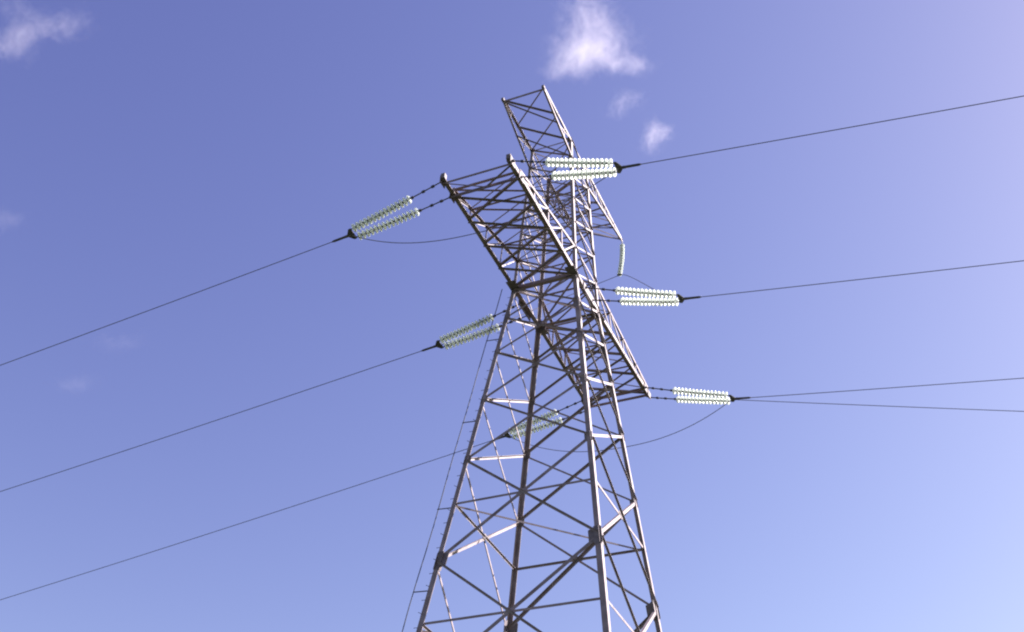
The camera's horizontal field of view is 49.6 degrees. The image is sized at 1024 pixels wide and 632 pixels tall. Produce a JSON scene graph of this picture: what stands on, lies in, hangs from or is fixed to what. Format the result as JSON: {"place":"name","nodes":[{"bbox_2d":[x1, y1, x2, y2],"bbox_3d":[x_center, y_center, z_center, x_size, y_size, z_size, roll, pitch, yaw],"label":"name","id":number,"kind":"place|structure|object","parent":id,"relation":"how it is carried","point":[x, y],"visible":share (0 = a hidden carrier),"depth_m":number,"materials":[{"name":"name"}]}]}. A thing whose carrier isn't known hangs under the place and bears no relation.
{"place":"outdoors","nodes":[
{"label":"outdoors","id":0,"kind":"place"},
{"bbox_2d":[0,0,1023,631],"label":"sky","id":1,"kind":"structure","parent":0,"point":[154,153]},
{"bbox_3d":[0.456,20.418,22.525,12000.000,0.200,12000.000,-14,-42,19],"label":"ground","id":2,"kind":"structure","parent":0,"visible":0},
{"bbox_2d":[416,85,661,631],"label":"transmission tower","id":3,"kind":"structure","parent":2,"relation":"on","point":[597,533],"depth_m":36.99,"materials":[{"name":"metal"}]},
{"bbox_2d":[344,180,450,239],"bbox_3d":[-3.724,-3.282,35.567,3.717,0.311,0.887,-25,-44,6],"label":"double insulator","id":4,"kind":"object","parent":3,"relation":"attached to","point":[377,215],"visible":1,"depth_m":35.58,"materials":[{"name":"white glass"}]},
{"bbox_2d":[0,235,349,365],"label":"conductor wire","id":5,"kind":"object","parent":4,"relation":"attached to","point":[341,238],"visible":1,"depth_m":36.84,"materials":[{"name":"metal"}]},
{"bbox_2d":[351,168,617,242],"bbox_3d":[-1.032,-3.004,33.950,8.952,1.290,0.026,-12,-41,18],"label":"jumper cable","id":6,"kind":"object","parent":4,"relation":"hanging from","point":[493,228],"visible":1,"depth_m":33.39,"materials":[{"name":"metal"}]},
{"bbox_2d":[402,290,501,631],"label":"down cable","id":7,"kind":"object","parent":3,"relation":"attached to","point":[449,469],"visible":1,"depth_m":33.85,"materials":[{"name":"grey metal"}]},
{"bbox_2d":[435,302,529,349],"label":"double insulator","id":8,"kind":"object","parent":3,"relation":"attached to","point":[464,329],"visible":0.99,"depth_m":40.15,"materials":[{"name":"green glass"}]},
{"bbox_2d":[0,345,436,491],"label":"conductor wire","id":9,"kind":"object","parent":8,"relation":"attached to","point":[431,347],"visible":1,"depth_m":42.00,"materials":[{"name":"metal"}]},
{"bbox_2d":[504,400,583,439],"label":"double insulator","id":10,"kind":"object","parent":3,"relation":"attached to","point":[523,425],"visible":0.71,"depth_m":44.71,"materials":[{"name":"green glass"}]},
{"bbox_2d":[0,435,505,599],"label":"conductor wire","id":11,"kind":"object","parent":10,"relation":"attached to","point":[503,436],"visible":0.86,"depth_m":47.10,"materials":[{"name":"metal"}]},
{"bbox_2d":[512,158,625,180],"bbox_3d":[1.746,-4.481,33.731,3.717,0.311,0.887,3,-36,28],"label":"double insulator","id":12,"kind":"object","parent":3,"relation":"attached to","point":[579,163],"visible":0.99,"depth_m":33.51,"materials":[{"name":"white glass"}]},
{"bbox_2d":[620,96,1023,168],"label":"conductor wire","id":13,"kind":"object","parent":12,"relation":"attached to","point":[632,165],"visible":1,"depth_m":31.09,"materials":[{"name":"metal"}]},
{"bbox_2d":[617,241,624,275],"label":"jumper insulator","id":14,"kind":"object","parent":3,"relation":"hanging from","point":[621,258],"visible":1,"depth_m":46.61,"materials":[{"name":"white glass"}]},
{"bbox_2d":[439,274,680,345],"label":"jumper cable","id":15,"kind":"object","parent":14,"relation":"hanging from","point":[573,293],"visible":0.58,"depth_m":44.25,"materials":[{"name":"metal"}]},
{"bbox_2d":[585,286,687,305],"bbox_3d":[4.292,-0.666,38.237,3.717,0.311,0.887,4,-35,28],"label":"double insulator","id":16,"kind":"object","parent":3,"relation":"attached to","point":[656,301],"visible":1,"depth_m":38.02,"materials":[{"name":"white glass"}]},
{"bbox_2d":[682,260,1023,299],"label":"conductor wire","id":17,"kind":"object","parent":16,"relation":"attached to","point":[688,298],"visible":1,"depth_m":35.64,"materials":[{"name":"metal"}]},
{"bbox_2d":[645,386,738,404],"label":"double insulator","id":18,"kind":"object","parent":3,"relation":"attached to","point":[721,398],"visible":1,"depth_m":42.55,"materials":[{"name":"white glass"}]},
{"bbox_2d":[508,399,731,451],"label":"jumper cable","id":19,"kind":"object","parent":18,"relation":"hanging from","point":[631,445],"visible":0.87,"depth_m":42.34,"materials":[{"name":"metal"}]},
{"bbox_2d":[734,378,1022,399],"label":"conductor wire","id":20,"kind":"object","parent":18,"relation":"attached to","point":[736,398],"visible":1,"depth_m":40.23,"materials":[{"name":"metal"}]},
{"bbox_2d":[735,399,1023,411],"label":"conductor wire","id":21,"kind":"object","parent":18,"relation":"hanging from","point":[880,405],"visible":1,"depth_m":39.60,"materials":[{"name":"metal"}]}
]}

